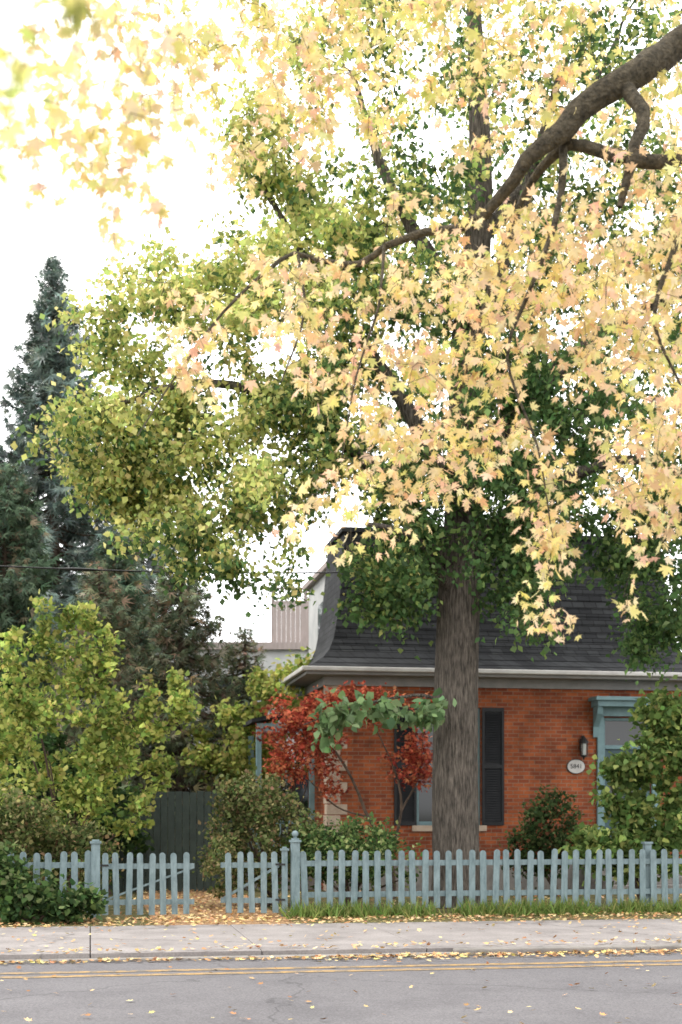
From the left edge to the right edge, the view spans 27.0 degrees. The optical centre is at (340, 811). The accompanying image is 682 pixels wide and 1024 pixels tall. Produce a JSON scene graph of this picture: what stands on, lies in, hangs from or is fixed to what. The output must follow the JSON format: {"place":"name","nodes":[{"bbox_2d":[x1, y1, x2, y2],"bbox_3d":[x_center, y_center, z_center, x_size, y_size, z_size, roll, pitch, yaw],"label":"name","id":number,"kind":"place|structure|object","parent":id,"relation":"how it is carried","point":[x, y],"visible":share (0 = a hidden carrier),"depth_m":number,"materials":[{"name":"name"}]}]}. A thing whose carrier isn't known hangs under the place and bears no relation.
{"place":"outdoors","nodes":[
{"label":"outdoors","id":0,"kind":"place"},
{"bbox_2d":[0,565,337,573],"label":"utility wire","id":1,"kind":"object","parent":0,"point":[79,569],"visible":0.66,"depth_m":25.12,"materials":[{"name":"black metal"}]},
{"bbox_2d":[136,888,294,924],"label":"garden path","id":2,"kind":"structure","parent":0,"point":[256,913],"depth_m":22.39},
{"bbox_2d":[273,820,300,845],"bbox_3d":[-1.082,0.640,29.257,1.090,0.920,0.041,0,0,-10],"label":"porch railing","id":3,"kind":"object","parent":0,"point":[280,828],"visible":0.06,"depth_m":29.22,"materials":[{"name":"grey wood"}]},
{"bbox_2d":[309,573,325,659],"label":"wing","id":4,"kind":"structure","parent":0,"point":[318,587],"depth_m":33.81,"materials":[{"name":"white paint"}]},
{"bbox_2d":[303,561,326,590],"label":"wing roof","id":5,"kind":"structure","parent":4,"relation":"on","point":[308,584],"depth_m":32.95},
{"bbox_2d":[318,602,322,634],"bbox_3d":[-0.449,-4.100,32.719,0.015,1.400,1.000,0,0,-10],"label":"wing window","id":6,"kind":"structure","parent":4,"relation":"in","point":[320,606],"depth_m":32.95,"materials":[{"name":"grey glass"}]},
{"bbox_2d":[0,952,681,1023],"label":"road","id":7,"kind":"structure","parent":0,"point":[439,996],"depth_m":13.21,"materials":[{"name":"grey asphalt"}]},
{"bbox_2d":[0,889,681,1023],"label":"fallen leaves","id":8,"kind":"object","parent":7,"relation":"on","point":[452,954],"visible":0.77,"depth_m":19.63,"materials":[{"name":"yellow plant"}]},
{"bbox_2d":[0,944,681,963],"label":"curb","id":9,"kind":"structure","parent":7,"relation":"on","point":[541,949],"depth_m":16.65,"materials":[{"name":"concrete"}]},
{"bbox_2d":[0,963,681,978],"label":"road marking","id":10,"kind":"object","parent":7,"relation":"on","point":[334,970],"visible":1,"depth_m":14.91,"materials":[{"name":"yellow paint"}]},
{"bbox_2d":[0,960,681,974],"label":"road marking","id":11,"kind":"object","parent":7,"relation":"on","point":[337,967],"visible":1,"depth_m":15.29,"materials":[{"name":"yellow paint"}]},
{"bbox_2d":[0,919,681,962],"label":"sidewalk","id":12,"kind":"structure","parent":0,"point":[343,939],"depth_m":18.11,"materials":[{"name":"concrete"}]},
{"bbox_2d":[0,881,681,957],"bbox_3d":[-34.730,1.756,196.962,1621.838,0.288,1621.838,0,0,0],"label":"ground","id":13,"kind":"structure","parent":0,"point":[111,915],"depth_m":21.86,"materials":[{"name":"soil"}]},
{"bbox_2d":[0,462,73,779],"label":"cedar tree","id":14,"kind":"object","parent":13,"relation":"on","point":[20,544],"visible":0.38,"depth_m":32.66,"materials":[{"name":"green plant"}]},
{"bbox_2d":[7,850,90,903],"bbox_3d":[-10.642,1.093,20.097,14.019,1.215,0.192,0,0,-10],"label":"picket fence","id":15,"kind":"object","parent":13,"relation":"on","point":[63,864],"visible":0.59,"depth_m":21.16,"materials":[{"name":"paint"}]},
{"bbox_2d":[0,840,108,925],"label":"ground cover","id":16,"kind":"object","parent":13,"relation":"on","point":[18,889],"visible":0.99,"depth_m":20.33,"materials":[{"name":"green plant"}]},
{"bbox_2d":[0,778,128,891],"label":"viburnum bush","id":17,"kind":"object","parent":13,"relation":"on","point":[54,837],"visible":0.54,"depth_m":22.54,"materials":[{"name":"green plant"}]},
{"bbox_2d":[0,252,152,749],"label":"spruce tree","id":18,"kind":"object","parent":13,"relation":"on","point":[45,362],"visible":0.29,"depth_m":39.47,"materials":[{"name":"green plant"}]},
{"bbox_2d":[0,672,154,894],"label":"laurel hedge","id":19,"kind":"object","parent":13,"relation":"on","point":[139,839],"visible":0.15,"depth_m":27.42,"materials":[{"name":"green plant"}]},
{"bbox_2d":[90,840,100,919],"bbox_3d":[-3.667,1.060,21.256,0.170,1.280,0.170,0,0,-10],"label":"gate post","id":20,"kind":"object","parent":13,"relation":"on","point":[95,861],"visible":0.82,"depth_m":21.19,"materials":[{"name":"paint"}]},
{"bbox_2d":[100,852,193,914],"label":"garden gate","id":21,"kind":"structure","parent":20,"relation":"attached to","point":[152,866],"depth_m":21.37,"materials":[{"name":"paint"}]},
{"bbox_2d":[0,588,203,891],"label":"golden shrub","id":22,"kind":"object","parent":13,"relation":"on","point":[31,713],"visible":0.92,"depth_m":24.29,"materials":[{"name":"green plant"}]},
{"bbox_2d":[40,559,173,887],"bbox_3d":[-4.953,-1.762,30.009,3.586,7.229,3.432,0,0,40],"label":"hemlock tree","id":23,"kind":"object","parent":13,"relation":"on","point":[107,604],"visible":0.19,"depth_m":29.83,"materials":[{"name":"green plant"}]},
{"bbox_2d":[49,530,170,839],"bbox_3d":[-5.450,-2.512,33.970,4.294,8.525,4.546,0,0,0],"label":"cedar tree","id":24,"kind":"object","parent":13,"relation":"on","point":[129,582],"visible":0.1,"depth_m":33.67,"materials":[{"name":"green plant"}]},
{"bbox_2d":[0,791,232,891],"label":"board fence","id":25,"kind":"object","parent":13,"relation":"on","point":[178,809],"visible":0.16,"depth_m":28.47,"materials":[{"name":"paint"}]},
{"bbox_2d":[109,403,208,641],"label":"spruce tree","id":26,"kind":"object","parent":13,"relation":"on","point":[152,581],"visible":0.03,"depth_m":46.55,"materials":[{"name":"green plant"}]},
{"bbox_2d":[122,551,257,885],"bbox_3d":[-3.704,-1.909,31.884,4.590,7.995,4.464,0,0,0],"label":"hemlock tree","id":27,"kind":"object","parent":13,"relation":"on","point":[184,613],"visible":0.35,"depth_m":31.70,"materials":[{"name":"green plant"}]},
{"bbox_2d":[148,650,308,850],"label":"walls","id":28,"kind":"structure","parent":13,"relation":"on","point":[271,655],"depth_m":40.00,"materials":[{"name":"white paint"}]},
{"bbox_2d":[158,680,307,819],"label":"windows","id":29,"kind":"structure","parent":28,"relation":"attached to","point":[300,791],"depth_m":39.93,"materials":[{"name":"glass"}]},
{"bbox_2d":[162,642,308,649],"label":"parapet","id":30,"kind":"structure","parent":28,"relation":"on","point":[283,645],"depth_m":39.85,"materials":[{"name":"white paint"}]},
{"bbox_2d":[271,587,308,641],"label":"privacy screen","id":31,"kind":"object","parent":30,"relation":"on","point":[288,624],"visible":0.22,"depth_m":40.30,"materials":[{"name":"beige wood"}]},
{"bbox_2d":[178,646,314,849],"bbox_3d":[-1.626,-0.995,31.024,3.794,5.215,2.337,0,0,0],"label":"yellow bush","id":32,"kind":"object","parent":13,"relation":"on","point":[261,683],"visible":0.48,"depth_m":30.76,"materials":[{"name":"green plant"}]},
{"bbox_2d":[189,625,307,879],"bbox_3d":[-2.381,-1.225,34.033,3.808,6.518,3.703,0,0,0],"label":"hemlock tree","id":33,"kind":"object","parent":13,"relation":"on","point":[238,667],"visible":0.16,"depth_m":33.84,"materials":[{"name":"green plant"}]},
{"bbox_2d":[192,766,326,905],"bbox_3d":[-1.291,0.418,23.962,2.373,2.384,2.114,0,0,0],"label":"spirea bush","id":34,"kind":"object","parent":13,"relation":"on","point":[263,820],"visible":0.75,"depth_m":23.75,"materials":[{"name":"green plant"}]},
{"bbox_2d":[244,868,314,889],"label":"porch floor","id":35,"kind":"structure","parent":13,"relation":"on","point":[311,883],"depth_m":29.13,"materials":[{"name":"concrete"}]},
{"bbox_2d":[248,723,314,851],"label":"porch posts","id":36,"kind":"object","parent":35,"relation":"on","point":[259,772],"visible":0.26,"depth_m":29.25,"materials":[{"name":"grey wood"}]},
{"bbox_2d":[243,709,298,726],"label":"porch roof","id":37,"kind":"structure","parent":36,"relation":"on","point":[262,719],"depth_m":29.28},
{"bbox_2d":[280,847,288,916],"bbox_3d":[-0.864,1.120,21.771,0.125,1.160,0.125,0,0,-10],"label":"gate post","id":38,"kind":"object","parent":13,"relation":"on","point":[284,873],"visible":0.86,"depth_m":21.73,"materials":[{"name":"paint"}]},
{"bbox_2d":[221,852,284,912],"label":"garden gate","id":39,"kind":"structure","parent":38,"relation":"attached to","point":[240,865],"depth_m":21.75,"materials":[{"name":"paint"}]},
{"bbox_2d":[289,830,300,913],"bbox_3d":[-0.703,0.994,21.779,0.170,1.412,0.170,0,0,-10],"label":"gate post","id":40,"kind":"object","parent":13,"relation":"on","point":[294,841],"visible":0.94,"depth_m":21.72,"materials":[{"name":"paint"}]},
{"bbox_2d":[0,0,681,643],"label":"maple tree","id":41,"kind":"object","parent":13,"relation":"on","point":[626,82],"visible":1,"depth_m":9.45,"materials":[{"name":"yellow plant"}]},
{"bbox_2d":[252,679,432,899],"bbox_3d":[0.318,-0.375,25.969,3.909,4.056,1.622,0,0,0],"label":"japanese maple","id":42,"kind":"object","parent":13,"relation":"on","point":[295,719],"visible":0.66,"depth_m":25.87,"materials":[{"name":"red plant"}]},
{"bbox_2d":[10,0,681,908],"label":"shade tree","id":43,"kind":"object","parent":13,"relation":"on","point":[172,442],"visible":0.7,"depth_m":23.27,"materials":[{"name":"green plant"}]},
{"bbox_2d":[304,687,456,752],"bbox_3d":[0.619,-1.471,23.057,2.465,1.094,1.265,0,0,-7],"label":"branch","id":44,"kind":"object","parent":43,"relation":"attached to","point":[340,716],"visible":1,"depth_m":22.87,"materials":[{"name":"green plant"}]},
{"bbox_2d":[282,812,426,905],"bbox_3d":[0.291,0.810,23.275,2.589,1.627,1.526,0,0,36],"label":"garden bush","id":45,"kind":"object","parent":13,"relation":"on","point":[349,840],"visible":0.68,"depth_m":23.08,"materials":[{"name":"green plant"}]},
{"bbox_2d":[326,865,584,891],"bbox_3d":[3.490,1.325,29.071,7.690,0.550,0.047,0,0,-10],"label":"foundation","id":46,"kind":"object","parent":13,"relation":"on","point":[489,872],"visible":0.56,"depth_m":29.01,"materials":[{"name":"concrete"}]},
{"bbox_2d":[300,842,681,908],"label":"picket fence","id":47,"kind":"object","parent":13,"relation":"on","point":[647,861],"visible":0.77,"depth_m":22.31,"materials":[{"name":"paint"}]},
{"bbox_2d":[308,686,681,889],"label":"walls","id":48,"kind":"structure","parent":13,"relation":"on","point":[545,730],"depth_m":29.12,"materials":[{"name":"red brick"}]},
{"bbox_2d":[323,685,346,890],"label":"quoins","id":49,"kind":"object","parent":48,"relation":"attached to","point":[333,811],"visible":0.22,"depth_m":28.45,"materials":[{"name":"stone"}]},
{"bbox_2d":[417,708,479,824],"bbox_3d":[2.169,-0.920,29.017,1.350,2.400,0.100,0,0,-10],"label":"window frame","id":50,"kind":"object","parent":48,"relation":"attached to","point":[424,822],"visible":0.27,"depth_m":29.08,"materials":[{"name":"grey wood"}]},
{"bbox_2d":[419,724,432,820],"bbox_3d":[2.168,-0.920,29.025,1.250,2.300,0.005,0,0,-10],"label":"window pane","id":51,"kind":"object","parent":50,"relation":"in","point":[425,805],"visible":0.14,"depth_m":28.95,"materials":[{"name":"grey glass"}]},
{"bbox_2d":[394,706,503,825],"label":"shutters","id":52,"kind":"object","parent":48,"relation":"attached to","point":[492,766],"visible":0.77,"depth_m":28.98,"materials":[{"name":"black wood"}]},
{"bbox_2d":[414,694,483,707],"bbox_3d":[2.192,-2.251,28.890,1.458,0.258,0.059,0,0,-10],"label":"window lintel","id":53,"kind":"structure","parent":48,"relation":"attached to","point":[481,701],"depth_m":28.98,"materials":[{"name":"red brick"}]},
{"bbox_2d":[412,825,486,830],"bbox_3d":[2.192,0.341,28.890,1.550,0.119,0.160,0,0,-10],"label":"window sill","id":54,"kind":"structure","parent":48,"relation":"attached to","point":[429,828],"depth_m":28.73,"materials":[{"name":"beige stone"}]},
{"bbox_2d":[292,532,652,679],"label":"roof","id":55,"kind":"structure","parent":48,"relation":"on","point":[331,596],"depth_m":29.83,"materials":[{"name":"stone"}]},
{"bbox_2d":[324,527,661,546],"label":"roof cornice","id":56,"kind":"structure","parent":55,"relation":"attached to","point":[341,531],"depth_m":29.02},
{"bbox_2d":[309,532,681,671],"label":"slate courses","id":57,"kind":"object","parent":55,"relation":"on","point":[591,648],"visible":0.37,"depth_m":29.19,"materials":[{"name":"grey stone"}]},
{"bbox_2d":[285,671,681,694],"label":"soffit","id":58,"kind":"structure","parent":48,"relation":"attached to","point":[308,680],"depth_m":28.93,"materials":[{"name":"paint"}]},
{"bbox_2d":[281,666,681,683],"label":"gutter","id":59,"kind":"object","parent":58,"relation":"on","point":[296,673],"visible":0.94,"depth_m":28.48,"materials":[{"name":"grey metal"}]},
{"bbox_2d":[566,759,584,773],"bbox_3d":[4.842,-0.930,29.320,0.400,0.310,0.027,0,0,-10],"label":"plaque rim","id":60,"kind":"object","parent":48,"relation":"attached to","point":[571,760],"visible":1,"depth_m":29.30,"materials":[{"name":"black metal"}]},
{"bbox_2d":[568,760,584,772],"bbox_3d":[4.845,-0.930,29.303,0.370,0.280,0.007,0,0,-10],"label":"house number plaque","id":61,"kind":"object","parent":60,"relation":"attached to","point":[576,769],"visible":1,"depth_m":29.30,"materials":[{"name":"white ceramic"}]},
{"bbox_2d":[579,735,588,759],"bbox_3d":[4.992,-1.312,29.230,0.194,0.505,0.257,0,0,13],"label":"wall lantern","id":62,"kind":"object","parent":48,"relation":"attached to","point":[582,740],"depth_m":29.15,"materials":[{"name":"black metal"}]},
{"bbox_2d":[581,744,586,754],"bbox_3d":[4.985,-1.280,29.199,0.111,0.230,0.111,0,0,13],"label":"lantern glass","id":63,"kind":"object","parent":62,"relation":"on","point":[584,749],"visible":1,"depth_m":29.15,"materials":[{"name":"grey glass"}]},
{"bbox_2d":[588,696,657,830],"bbox_3d":[5.981,-0.625,29.282,1.690,3.450,0.497,0,0,-10],"label":"door frame","id":64,"kind":"object","parent":48,"relation":"attached to","point":[614,706],"depth_m":29.33,"materials":[{"name":"blue wood"}]},
{"bbox_2d":[604,718,649,829],"bbox_3d":[5.915,-0.475,29.658,1.050,2.950,0.140,0,0,-10],"label":"door frame","id":65,"kind":"object","parent":48,"relation":"attached to","point":[615,746],"visible":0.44,"depth_m":29.55,"materials":[{"name":"teal wood"}]},
{"bbox_2d":[605,721,642,838],"bbox_3d":[5.900,-0.470,29.665,0.900,2.840,0.050,0,0,-10],"label":"door","id":66,"kind":"structure","parent":65,"relation":"in","point":[615,731],"depth_m":29.63,"materials":[{"name":"teal wood"}]},
{"bbox_2d":[497,784,592,896],"bbox_3d":[3.914,0.544,27.006,1.587,2.149,1.539,0,0,-26],"label":"yew bush","id":67,"kind":"object","parent":13,"relation":"on","point":[535,838],"visible":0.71,"depth_m":26.78,"materials":[{"name":"green plant"}]},
{"bbox_2d":[558,676,681,901],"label":"hydrangea bush","id":68,"kind":"object","parent":13,"relation":"on","point":[633,813],"visible":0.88,"depth_m":24.22,"materials":[{"name":"green plant"}]},
{"bbox_2d":[0,0,681,651],"label":"sky","id":69,"kind":"structure","parent":0,"point":[69,232],"materials":[{"name":"white"}]},
{"bbox_2d":[276,895,681,919],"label":"grass","id":70,"kind":"structure","parent":0,"point":[525,909],"depth_m":21.92,"materials":[{"name":"green plant"}]},
{"bbox_2d":[590,869,681,888],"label":"door steps","id":71,"kind":"structure","parent":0,"point":[659,886],"depth_m":28.33,"materials":[{"name":"grey concrete"}]}
]}

